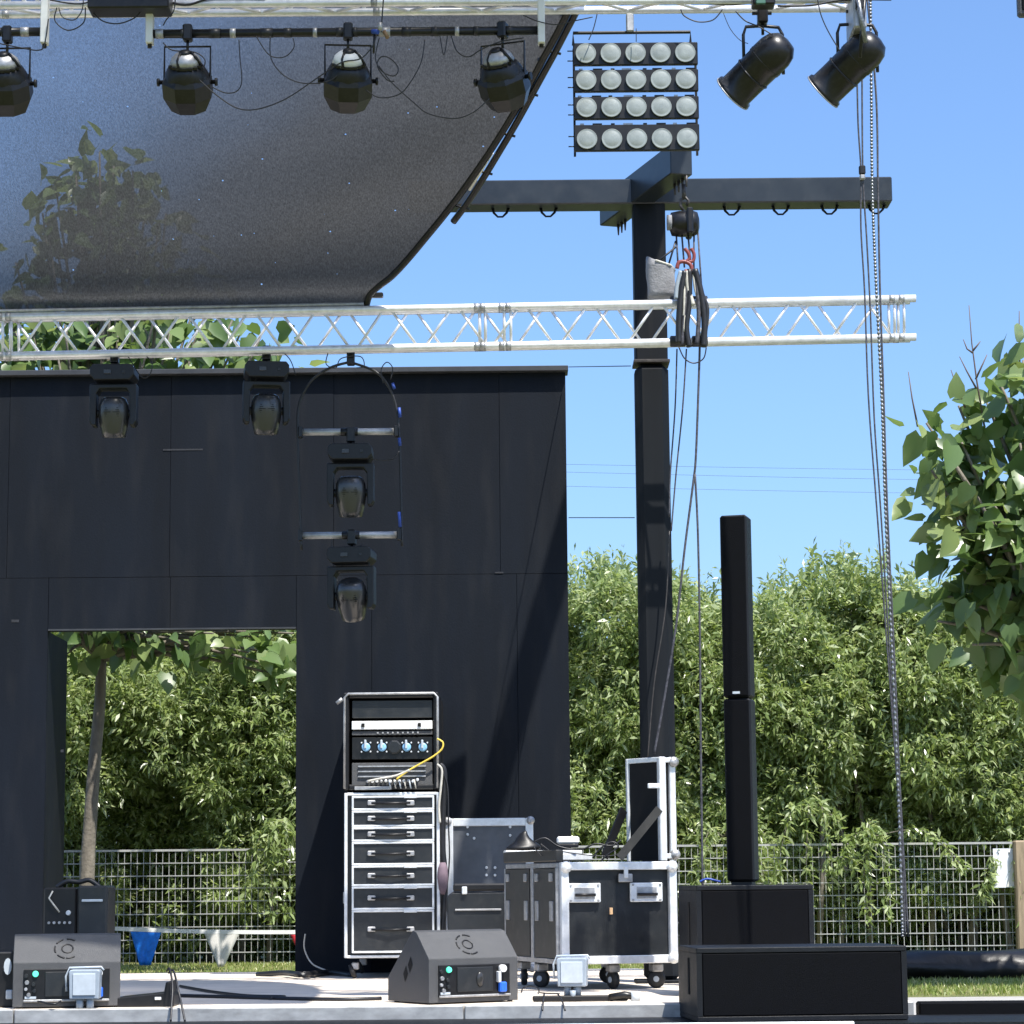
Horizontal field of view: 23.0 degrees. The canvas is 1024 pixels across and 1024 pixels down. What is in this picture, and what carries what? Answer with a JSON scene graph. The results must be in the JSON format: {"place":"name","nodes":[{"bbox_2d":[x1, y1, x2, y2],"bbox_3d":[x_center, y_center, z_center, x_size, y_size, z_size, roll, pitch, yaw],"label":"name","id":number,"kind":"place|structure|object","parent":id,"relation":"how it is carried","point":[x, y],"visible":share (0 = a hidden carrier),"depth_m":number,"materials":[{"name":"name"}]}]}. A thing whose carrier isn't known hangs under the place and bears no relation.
{"place":"outdoors","nodes":[
{"label":"outdoors","id":0,"kind":"place"},
{"bbox_2d":[0,0,849,18],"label":"silver truss","id":1,"kind":"object","parent":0,"point":[278,8],"visible":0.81,"depth_m":13.68,"materials":[{"name":"metal"}]},
{"bbox_2d":[0,0,49,48],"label":"lighting pipe","id":2,"kind":"object","parent":1,"relation":"hanging from","point":[40,31],"visible":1,"depth_m":13.35,"materials":[{"name":"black metal"}]},
{"bbox_2d":[0,25,36,116],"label":"par can","id":3,"kind":"object","parent":2,"relation":"hanging from","point":[17,83],"visible":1,"depth_m":13.26,"materials":[{"name":"black metal"}]},
{"bbox_2d":[0,19,48,50],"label":"hanging cable","id":4,"kind":"object","parent":2,"relation":"hanging from","point":[31,49],"visible":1,"depth_m":13.30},
{"bbox_2d":[145,0,544,48],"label":"lighting pipe","id":5,"kind":"object","parent":1,"relation":"hanging from","point":[151,33],"visible":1,"depth_m":13.34,"materials":[{"name":"black metal"}]},
{"bbox_2d":[87,0,172,17],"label":"dimmer box","id":6,"kind":"object","parent":5,"relation":"attached to","point":[121,8],"visible":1,"depth_m":13.27,"materials":[{"name":"black metal"}]},
{"bbox_2d":[156,24,217,114],"bbox_3d":[-1.723,-2.349,13.346,0.289,0.488,0.292,-8,-11,42],"label":"par can","id":7,"kind":"object","parent":5,"relation":"hanging from","point":[185,90],"visible":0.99,"depth_m":13.25,"materials":[{"name":"black metal"}]},
{"bbox_2d":[318,22,377,113],"bbox_3d":[-0.872,-2.356,13.346,0.289,0.488,0.292,-7,-10,37],"label":"par can","id":8,"kind":"object","parent":5,"relation":"hanging from","point":[346,88],"visible":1,"depth_m":13.25,"materials":[{"name":"black metal"}]},
{"bbox_2d":[199,36,376,110],"bbox_3d":[-1.175,-2.300,13.177,0.935,0.400,0.007,-1,-8,0],"label":"hanging cable","id":9,"kind":"object","parent":8,"relation":"hanging from","point":[295,92],"visible":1,"depth_m":13.16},
{"bbox_2d":[269,36,336,83],"bbox_3d":[-1.072,-2.381,13.229,0.412,0.265,0.006,-1,-8,0],"label":"hanging cable","id":10,"kind":"object","parent":8,"relation":"hanging from","point":[291,79],"visible":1,"depth_m":13.21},
{"bbox_2d":[371,22,388,53],"bbox_3d":[-0.695,-2.501,13.256,0.097,0.160,0.045,-1,-8,0],"label":"cable joint","id":11,"kind":"object","parent":5,"relation":"attached to","point":[374,32],"visible":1,"depth_m":13.25,"materials":[{"name":"plastic"}]},
{"bbox_2d":[375,38,398,81],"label":"hanging cable","id":12,"kind":"object","parent":5,"relation":"hanging from","point":[386,57],"visible":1,"depth_m":13.20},
{"bbox_2d":[366,40,424,97],"bbox_3d":[-0.613,-2.330,13.221,0.314,0.318,0.006,-1,-8,0],"label":"hanging cable","id":13,"kind":"object","parent":5,"relation":"hanging from","point":[408,84],"visible":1,"depth_m":13.21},
{"bbox_2d":[473,21,532,112],"bbox_3d":[-0.045,-2.364,13.346,0.292,0.488,0.289,4,-9,-27],"label":"par can","id":14,"kind":"object","parent":5,"relation":"hanging from","point":[502,83],"visible":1,"depth_m":13.25,"materials":[{"name":"black metal"}]},
{"bbox_2d":[379,66,488,118],"bbox_3d":[-0.407,-2.198,13.161,0.580,0.291,0.006,-1,-8,0],"label":"hanging cable","id":15,"kind":"object","parent":14,"relation":"hanging from","point":[429,113],"visible":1,"depth_m":13.15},
{"bbox_2d":[451,36,522,57],"bbox_3d":[-0.131,-2.453,13.238,0.383,0.119,0.007,-1,-8,0],"label":"hanging cable","id":16,"kind":"object","parent":14,"relation":"hanging from","point":[482,48],"visible":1,"depth_m":13.24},
{"bbox_2d":[50,0,890,6],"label":"cable loom","id":17,"kind":"object","parent":1,"relation":"on","point":[199,1],"visible":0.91,"depth_m":13.44,"materials":[{"name":"rubber"}]},
{"bbox_2d":[567,13,699,156],"bbox_3d":[0.645,-2.290,13.431,0.696,0.764,0.133,-1,-8,0],"label":"blinder panel","id":18,"kind":"object","parent":1,"relation":"hanging from","point":[624,137],"visible":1,"depth_m":13.37,"materials":[{"name":"black metal"}]},
{"bbox_2d":[717,10,793,109],"bbox_3d":[1.310,-2.439,13.460,0.434,0.554,0.232,-6,-10,32],"label":"profile spotlight","id":19,"kind":"object","parent":1,"relation":"hanging from","point":[762,64],"visible":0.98,"depth_m":13.37,"materials":[{"name":"black metal"}]},
{"bbox_2d":[751,0,774,9],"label":"junction box","id":20,"kind":"object","parent":1,"relation":"on","point":[762,4],"visible":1,"depth_m":13.31,"materials":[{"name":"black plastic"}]},
{"bbox_2d":[808,10,885,107],"bbox_3d":[1.804,-2.460,13.523,0.432,0.557,0.232,-5,-10,29],"label":"profile spotlight","id":21,"kind":"object","parent":1,"relation":"hanging from","point":[838,76],"visible":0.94,"depth_m":13.43,"materials":[{"name":"black metal"}]},
{"bbox_2d":[846,0,867,57],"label":"truss bracket","id":22,"kind":"object","parent":1,"relation":"attached to","point":[856,17],"visible":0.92,"depth_m":13.32,"materials":[{"name":"metal"}]},
{"bbox_2d":[856,86,903,934],"bbox_3d":[1.956,-0.325,13.489,0.139,5.140,0.010,-1,-8,0],"label":"hoist rope","id":23,"kind":"object","parent":1,"relation":"hanging from","point":[873,456],"visible":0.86,"depth_m":13.48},
{"bbox_2d":[861,80,905,936],"bbox_3d":[1.980,-0.325,13.488,0.111,5.140,0.010,-1,-8,0],"label":"hoist rope","id":24,"kind":"object","parent":1,"relation":"hanging from","point":[878,470],"visible":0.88,"depth_m":13.48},
{"bbox_2d":[869,1,903,936],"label":"hoist chain","id":25,"kind":"object","parent":1,"relation":"hanging from","point":[884,480],"visible":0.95,"depth_m":13.46,"materials":[{"name":"metal"}]},
{"bbox_2d":[866,1,908,936],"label":"hoist rope","id":26,"kind":"object","parent":1,"relation":"hanging from","point":[881,334],"visible":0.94,"depth_m":13.48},
{"bbox_2d":[0,969,908,1018],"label":"stage floor","id":27,"kind":"structure","parent":0,"point":[368,985],"depth_m":15.52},
{"bbox_2d":[0,950,13,1007],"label":"side speaker","id":28,"kind":"object","parent":27,"relation":"on","point":[6,975],"visible":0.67,"depth_m":13.63},
{"bbox_2d":[12,933,120,1008],"bbox_3d":[-2.428,2.501,13.724,0.574,0.392,0.477,1,-8,-9],"label":"wedge speaker","id":29,"kind":"object","parent":27,"relation":"on","point":[42,963],"visible":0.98,"depth_m":13.55},
{"bbox_2d":[43,878,115,933],"bbox_3d":[-2.505,2.448,14.540,0.370,0.657,0.324,-1,-8,0],"label":"power amplifier","id":30,"kind":"object","parent":27,"relation":"on","point":[81,909],"visible":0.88,"depth_m":14.42,"materials":[{"name":"black plastic"}]},
{"bbox_2d":[65,966,104,1007],"bbox_3d":[-2.291,2.546,13.467,0.212,0.221,0.097,-1,-8,0],"label":"floodlight","id":31,"kind":"object","parent":27,"relation":"on","point":[85,984],"visible":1,"depth_m":13.43,"materials":[{"name":"grey metal"}]},
{"bbox_2d":[117,980,179,1006],"bbox_3d":[-1.975,2.619,13.666,0.305,0.134,0.261,-1,-8,0],"label":"floor plate","id":32,"kind":"object","parent":27,"relation":"on","point":[159,999],"visible":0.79,"depth_m":13.54,"materials":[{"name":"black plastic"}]},
{"bbox_2d":[179,985,285,999],"bbox_3d":[-1.724,2.889,15.132,0.166,0.016,2.014,3,-9,-25],"label":"floor cable","id":33,"kind":"object","parent":27,"relation":"on","point":[209,991],"visible":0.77,"depth_m":14.99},
{"bbox_2d":[180,994,381,1000],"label":"floor cable","id":34,"kind":"object","parent":27,"relation":"on","point":[282,997],"visible":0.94,"depth_m":14.18,"materials":[{"name":"rubber"}]},
{"bbox_2d":[0,365,570,972],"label":"stage wall","id":35,"kind":"structure","parent":27,"relation":"on","point":[176,507],"depth_m":18.84,"materials":[{"name":"black paint"}]},
{"bbox_2d":[256,970,351,977],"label":"floor cable","id":36,"kind":"object","parent":27,"relation":"on","point":[308,974],"visible":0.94,"depth_m":17.70,"materials":[{"name":"rubber"}]},
{"bbox_2d":[343,792,442,977],"bbox_3d":[-0.834,2.654,17.886,0.686,1.272,1.158,-1,-8,0],"label":"drawer case","id":37,"kind":"object","parent":27,"relation":"on","point":[392,898],"visible":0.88,"depth_m":17.36,"materials":[{"name":"black laminate"}]},
{"bbox_2d":[336,692,442,794],"bbox_3d":[-0.869,1.671,18.023,0.721,0.679,1.115,-1,-8,0],"label":"amplifier rack","id":38,"kind":"object","parent":37,"relation":"on","point":[385,734],"visible":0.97,"depth_m":17.52,"materials":[{"name":"black metal"}]},
{"bbox_2d":[396,738,443,779],"bbox_3d":[-0.639,1.714,17.437,0.336,0.290,0.014,-1,-8,0],"label":"patch cable","id":39,"kind":"object","parent":38,"relation":"attached to","point":[431,757],"visible":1,"depth_m":17.43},
{"bbox_2d":[437,764,442,822],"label":"rack cable","id":40,"kind":"object","parent":38,"relation":"hanging from","point":[440,789],"visible":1,"depth_m":17.43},
{"bbox_2d":[439,763,447,929],"bbox_3d":[-0.477,2.328,17.417,0.066,1.179,0.040,-1,-8,0],"label":"rack cable","id":41,"kind":"object","parent":38,"relation":"hanging from","point":[443,847],"visible":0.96,"depth_m":17.42,"materials":[{"name":"rubber"}]},
{"bbox_2d":[437,862,447,894],"bbox_3d":[-0.478,2.533,17.367,0.080,0.220,0.076,-1,-8,0],"label":"cloth bundle","id":42,"kind":"object","parent":41,"relation":"attached to","point":[442,875],"visible":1,"depth_m":17.34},
{"bbox_2d":[443,772,449,890],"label":"rack cable","id":43,"kind":"object","parent":38,"relation":"hanging from","point":[448,826],"visible":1,"depth_m":17.41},
{"bbox_2d":[388,929,517,1004],"bbox_3d":[-0.317,2.498,13.833,0.574,0.392,0.477,5,-10,-33],"label":"wedge speaker","id":44,"kind":"object","parent":27,"relation":"on","point":[431,967],"visible":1,"depth_m":13.68},
{"bbox_2d":[0,1001,913,1022],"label":"stage rail","id":45,"kind":"object","parent":27,"relation":"attached to","point":[330,1013],"visible":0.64,"depth_m":13.38,"materials":[{"name":"metal"}]},
{"bbox_2d":[446,883,504,930],"bbox_3d":[-0.233,2.802,16.866,0.403,0.610,0.432,-1,-8,0],"label":"storage bin","id":46,"kind":"object","parent":27,"relation":"on","point":[474,910],"visible":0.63,"depth_m":16.70,"materials":[{"name":"black plastic"}]},
{"bbox_2d":[445,816,534,971],"bbox_3d":[-0.157,2.691,17.686,0.645,1.085,0.073,-1,-8,0],"label":"leaning board","id":47,"kind":"object","parent":27,"relation":"on","point":[478,846],"visible":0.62,"depth_m":17.73,"materials":[{"name":"metal"}]},
{"bbox_2d":[532,990,639,1001],"bbox_3d":[0.405,2.641,13.711,0.587,0.060,0.090,-1,-8,0],"label":"floor stand","id":48,"kind":"object","parent":27,"relation":"on","point":[622,996],"visible":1,"depth_m":13.69,"materials":[{"name":"black plastic"}]},
{"bbox_2d":[552,954,589,994],"bbox_3d":[0.328,2.538,13.779,0.212,0.221,0.097,-2,-8,8],"label":"floodlight","id":49,"kind":"object","parent":48,"relation":"on","point":[572,971],"visible":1,"depth_m":13.74,"materials":[{"name":"grey metal"}]},
{"bbox_2d":[503,757,680,989],"bbox_3d":[0.514,2.256,15.739,0.855,1.411,1.105,2,-9,-18],"label":"flight case","id":50,"kind":"object","parent":27,"relation":"on","point":[609,917],"visible":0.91,"depth_m":15.32,"materials":[{"name":"black laminate"}]},
{"bbox_2d":[506,831,540,850],"bbox_3d":[0.070,2.036,15.569,0.219,0.123,0.138,-1,-8,0],"label":"cloth heap","id":51,"kind":"object","parent":50,"relation":"on","point":[523,841],"visible":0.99,"depth_m":15.53,"materials":[{"name":"black fabric"}]},
{"bbox_2d":[557,836,578,847],"bbox_3d":[0.350,2.064,15.716,0.140,0.068,0.130,-1,-8,0],"label":"roll","id":52,"kind":"object","parent":50,"relation":"on","point":[569,841],"visible":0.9,"depth_m":15.66,"materials":[{"name":"white paint"}]},
{"bbox_2d":[534,837,620,849],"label":"case cable","id":53,"kind":"object","parent":50,"relation":"on","point":[576,849],"visible":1,"depth_m":15.41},
{"bbox_2d":[409,151,891,983],"bbox_3d":[0.916,0.368,16.423,3.192,5.338,1.226,-3,-9,14],"label":"pillar frame","id":54,"kind":"object","parent":27,"relation":"on","point":[645,195],"visible":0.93,"depth_m":16.69,"materials":[{"name":"black paint"}]},
{"bbox_2d":[647,531,669,757],"bbox_3d":[0.951,0.856,16.298,0.176,1.480,0.010,-1,-8,0],"label":"hanging rope","id":55,"kind":"object","parent":54,"relation":"attached to","point":[659,644],"visible":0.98,"depth_m":16.29,"materials":[{"name":"fabric"}]},
{"bbox_2d":[667,184,701,280],"bbox_3d":[1.108,-1.738,16.155,0.221,0.761,0.193,-1,-8,0],"label":"chain hoist","id":56,"kind":"object","parent":54,"relation":"hanging from","point":[684,223],"visible":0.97,"depth_m":16.12,"materials":[{"name":"black metal"}]},
{"bbox_2d":[646,241,676,298],"bbox_3d":[0.958,-1.558,16.114,0.202,0.373,0.148,-1,-8,0],"label":"chain bag","id":57,"kind":"object","parent":56,"relation":"hanging from","point":[660,276],"visible":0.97,"depth_m":16.05,"materials":[{"name":"grey fabric"}]},
{"bbox_2d":[670,247,708,347],"bbox_3d":[1.124,-1.353,15.954,0.247,0.650,0.136,-1,-8,0],"label":"truss sling","id":58,"kind":"object","parent":56,"relation":"hanging from","point":[684,296],"visible":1,"depth_m":15.89,"materials":[{"name":"black fabric"}]},
{"bbox_2d":[0,295,916,360],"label":"silver truss","id":59,"kind":"object","parent":58,"relation":"hanging from","point":[480,345],"visible":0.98,"depth_m":15.93,"materials":[{"name":"metal"}]},
{"bbox_2d":[89,348,138,437],"bbox_3d":[-2.534,-0.753,15.999,0.298,0.582,0.232,-1,-8,0],"label":"moving head","id":60,"kind":"object","parent":59,"relation":"hanging from","point":[116,416],"visible":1,"depth_m":15.93},
{"bbox_2d":[242,345,289,434],"bbox_3d":[-1.565,-0.772,16.000,0.298,0.580,0.232,1,-8,-8],"label":"moving head","id":61,"kind":"object","parent":59,"relation":"hanging from","point":[266,412],"visible":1,"depth_m":15.93},
{"bbox_2d":[0,0,578,312],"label":"scrim","id":62,"kind":"object","parent":59,"relation":"attached to","point":[93,174],"visible":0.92,"depth_m":15.25,"materials":[{"name":"grey fabric"}]},
{"bbox_2d":[296,352,402,549],"bbox_3d":[-1.030,-0.394,15.949,0.677,1.275,0.060,-1,-8,0],"label":"hanging ladder","id":63,"kind":"object","parent":59,"relation":"hanging from","point":[301,432],"visible":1,"depth_m":15.94,"materials":[{"name":"metal"}]},
{"bbox_2d":[327,427,374,517],"bbox_3d":[-1.022,-0.248,15.922,0.298,0.583,0.232,-1,-8,0],"label":"moving head","id":64,"kind":"object","parent":63,"relation":"hanging from","point":[350,494],"visible":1,"depth_m":15.85},
{"bbox_2d":[327,529,375,622],"bbox_3d":[-1.009,0.405,15.838,0.298,0.586,0.256,-2,-8,7],"label":"moving head","id":65,"kind":"object","parent":63,"relation":"hanging from","point":[354,598],"visible":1,"depth_m":15.76},
{"bbox_2d":[669,349,677,516],"bbox_3d":[1.036,-0.511,16.145,0.078,1.095,0.011,-1,-8,0],"label":"hanging rope","id":66,"kind":"object","parent":59,"relation":"hanging from","point":[673,430],"visible":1,"depth_m":16.14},
{"bbox_2d":[671,349,686,530],"bbox_3d":[1.072,-0.466,16.138,0.129,1.187,0.011,-1,-8,0],"label":"hanging rope","id":67,"kind":"object","parent":59,"relation":"hanging from","point":[679,440],"visible":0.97,"depth_m":16.13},
{"bbox_2d":[653,347,700,753],"bbox_3d":[1.035,0.226,15.733,0.346,2.568,0.016,-1,-8,0],"label":"hanging rope","id":68,"kind":"object","parent":58,"relation":"hanging from","point":[683,558],"visible":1,"depth_m":15.72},
{"bbox_2d":[694,474,703,884],"bbox_3d":[1.167,1.030,15.615,0.028,2.566,0.015,-1,-8,0],"label":"hanging rope","id":69,"kind":"object","parent":68,"relation":"hanging from","point":[700,705],"visible":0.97,"depth_m":15.60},
{"bbox_2d":[678,884,814,944],"bbox_3d":[1.341,2.458,14.447,0.676,0.620,0.600,0,-8,-6],"label":"subwoofer","id":70,"kind":"object","parent":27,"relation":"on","point":[739,914],"visible":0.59,"depth_m":14.18,"materials":[{"name":"black paint"}]},
{"bbox_2d":[916,1000,1023,1014],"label":"stage edge","id":71,"kind":"object","parent":27,"relation":"attached to","point":[970,1007],"visible":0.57,"depth_m":13.41,"materials":[{"name":"black"}]},
{"bbox_2d":[0,0,1023,842],"label":"sky","id":72,"kind":"structure","parent":0,"point":[950,76],"materials":[{"name":"blue"}]},
{"bbox_2d":[121,927,1023,996],"bbox_3d":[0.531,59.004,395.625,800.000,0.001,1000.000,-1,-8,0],"label":"ground","id":73,"kind":"structure","parent":0,"point":[292,960],"depth_m":23.79,"materials":[{"name":"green plant"}]},
{"bbox_2d":[51,632,189,961],"bbox_3d":[-5.023,2.732,25.602,3.625,4.266,2.387,-1,-8,0],"label":"hedge shrub","id":74,"kind":"object","parent":73,"relation":"on","point":[79,746],"visible":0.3,"depth_m":25.07,"materials":[{"name":"green plant"}]},
{"bbox_2d":[0,239,328,885],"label":"broadleaf tree","id":75,"kind":"object","parent":73,"relation":"on","point":[147,648],"visible":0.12,"depth_m":21.73,"materials":[{"name":"green plant"}]},
{"bbox_2d":[63,631,295,960],"bbox_3d":[-3.656,2.750,25.908,3.516,4.205,2.499,-1,-8,0],"label":"hedge shrub","id":76,"kind":"object","parent":73,"relation":"on","point":[211,774],"visible":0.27,"depth_m":25.19,"materials":[{"name":"green plant"}]},
{"bbox_2d":[104,630,295,962],"bbox_3d":[-2.292,2.725,25.779,3.633,4.104,2.806,-1,-8,0],"label":"hedge shrub","id":77,"kind":"object","parent":73,"relation":"on","point":[170,716],"visible":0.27,"depth_m":25.04,"materials":[{"name":"green plant"}]},
{"bbox_2d":[120,961,643,972],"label":"grass verge","id":78,"kind":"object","parent":73,"relation":"on","point":[198,967],"depth_m":22.76,"materials":[{"name":"plant"}]},
{"bbox_2d":[115,927,294,966],"bbox_3d":[-2.852,3.891,22.578,2.381,0.396,0.025,-1,-8,0],"label":"bunting","id":79,"kind":"object","parent":78,"relation":"on","point":[221,943],"visible":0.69,"depth_m":22.59,"materials":[{"name":"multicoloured fabric"}]},
{"bbox_2d":[257,640,582,958],"bbox_3d":[-1.062,2.837,25.986,3.625,4.074,2.387,-1,-8,0],"label":"hedge shrub","id":80,"kind":"object","parent":73,"relation":"on","point":[292,711],"visible":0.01,"depth_m":25.24,"materials":[{"name":"green plant"}]},
{"bbox_2d":[0,1014,1023,1023],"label":"stage step","id":81,"kind":"object","parent":73,"relation":"on","point":[973,1019],"visible":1,"depth_m":13.12,"materials":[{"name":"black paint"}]},
{"bbox_2d":[166,967,173,1021],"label":"floor cable","id":82,"kind":"object","parent":81,"relation":"on","point":[172,987],"visible":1,"depth_m":13.41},
{"bbox_2d":[168,969,185,1021],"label":"floor cable","id":83,"kind":"object","parent":81,"relation":"on","point":[179,995],"visible":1,"depth_m":13.39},
{"bbox_2d":[590,1021,853,1023],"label":"step nosing","id":84,"kind":"object","parent":81,"relation":"attached to","point":[832,1022],"visible":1,"depth_m":12.62,"materials":[{"name":"metal"}]},
{"bbox_2d":[678,943,907,1022],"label":"subwoofer","id":85,"kind":"object","parent":81,"relation":"on","point":[790,982],"visible":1,"depth_m":12.88,"materials":[{"name":"black paint"}]},
{"bbox_2d":[63,842,1015,965],"bbox_3d":[0.014,3.788,24.228,19.020,1.120,0.067,-1,-8,0],"label":"fence","id":86,"kind":"object","parent":73,"relation":"on","point":[594,846],"visible":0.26,"depth_m":24.22,"materials":[{"name":"metal"}]},
{"bbox_2d":[242,813,295,926],"bbox_3d":[-2.220,3.488,24.150,0.738,1.186,0.416,-1,-8,0],"label":"hedge spray","id":87,"kind":"object","parent":86,"relation":"on","point":[267,838],"visible":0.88,"depth_m":24.09,"materials":[{"name":"green plant"}]},
{"bbox_2d":[687,820,773,884],"bbox_3d":[2.083,3.456,24.197,0.984,1.036,0.419,-1,-8,0],"label":"hedge spray","id":88,"kind":"object","parent":86,"relation":"on","point":[709,837],"visible":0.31,"depth_m":24.16,"materials":[{"name":"green plant"}]},
{"bbox_2d":[769,795,861,907],"bbox_3d":[2.887,3.319,24.158,0.942,1.196,0.434,-1,-8,0],"label":"hedge spray","id":89,"kind":"object","parent":86,"relation":"on","point":[810,808],"visible":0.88,"depth_m":24.12,"materials":[{"name":"green plant"}]},
{"bbox_2d":[831,818,974,926],"bbox_3d":[3.741,3.461,24.129,1.398,1.054,0.448,-1,-8,0],"label":"hedge spray","id":90,"kind":"object","parent":86,"relation":"on","point":[870,831],"visible":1,"depth_m":24.08,"materials":[{"name":"green plant"}]},
{"bbox_2d":[971,849,1023,927],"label":"hedge spray","id":91,"kind":"object","parent":86,"relation":"on","point":[992,878],"visible":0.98,"depth_m":24.13,"materials":[{"name":"green plant"}]},
{"bbox_2d":[993,848,1013,887],"bbox_3d":[4.740,3.428,24.192,0.205,0.373,0.020,-1,-8,0],"label":"fence sign","id":92,"kind":"object","parent":86,"relation":"attached to","point":[1005,871],"visible":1,"depth_m":24.19,"materials":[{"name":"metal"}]},
{"bbox_2d":[568,621,690,898],"bbox_3d":[0.192,2.794,26.099,3.516,4.093,2.499,-1,-8,0],"label":"hedge shrub","id":93,"kind":"object","parent":73,"relation":"on","point":[595,674],"visible":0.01,"depth_m":25.52,"materials":[{"name":"green plant"}]},
{"bbox_2d":[568,543,791,924],"bbox_3d":[1.022,2.541,25.802,3.633,4.450,2.806,-1,-8,0],"label":"hedge shrub","id":94,"kind":"object","parent":73,"relation":"on","point":[602,596],"visible":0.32,"depth_m":25.05,"materials":[{"name":"green plant"}]},
{"bbox_2d":[571,568,888,939],"bbox_3d":[2.222,2.715,25.797,3.625,4.223,2.387,-1,-8,0],"label":"hedge shrub","id":95,"kind":"object","parent":73,"relation":"on","point":[797,792],"visible":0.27,"depth_m":25.07,"materials":[{"name":"green plant"}]},
{"bbox_2d":[677,537,1010,950],"bbox_3d":[3.352,2.505,25.632,3.516,4.522,2.499,-1,-8,0],"label":"hedge shrub","id":96,"kind":"object","parent":73,"relation":"on","point":[835,588],"visible":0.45,"depth_m":25.12,"materials":[{"name":"green plant"}]},
{"bbox_2d":[785,571,1023,950],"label":"hedge shrub","id":97,"kind":"object","parent":73,"relation":"on","point":[879,632],"visible":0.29,"depth_m":25.07,"materials":[{"name":"green plant"}]},
{"bbox_2d":[872,630,1023,950],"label":"hedge shrub","id":98,"kind":"object","parent":73,"relation":"on","point":[1010,745],"visible":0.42,"depth_m":24.89,"materials":[{"name":"green plant"}]},
{"bbox_2d":[885,307,1023,733],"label":"broadleaf tree","id":99,"kind":"object","parent":73,"relation":"on","point":[980,600],"visible":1,"depth_m":17.22,"materials":[{"name":"green plant"}]},
{"bbox_2d":[1012,840,1023,948],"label":"wooden post","id":100,"kind":"object","parent":73,"relation":"on","point":[1018,853],"visible":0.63,"depth_m":24.07,"materials":[{"name":"wood"}]},
{"bbox_2d":[720,515,758,884],"bbox_3d":[1.314,1.083,14.540,0.158,2.136,0.172,-3,-9,16],"label":"column speaker","id":101,"kind":"object","parent":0,"point":[739,712],"depth_m":14.47,"materials":[{"name":"black paint"}]},
{"bbox_2d":[907,975,1023,996],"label":"grass","id":102,"kind":"structure","parent":0,"point":[991,985],"depth_m":17.20,"materials":[{"name":"plant"}]},
{"bbox_2d":[906,948,1023,981],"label":"tarpaulin roll","id":103,"kind":"object","parent":102,"relation":"on","point":[961,964],"visible":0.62,"depth_m":18.63,"materials":[{"name":"plastic"}]},
{"bbox_2d":[908,996,1023,1014],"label":"path","id":104,"kind":"structure","parent":0,"point":[914,1000],"depth_m":16.13,"materials":[{"name":"concrete"}]},
{"bbox_2d":[1016,0,1023,17],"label":"hanging speaker","id":105,"kind":"object","parent":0,"point":[1020,8],"visible":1,"depth_m":13.75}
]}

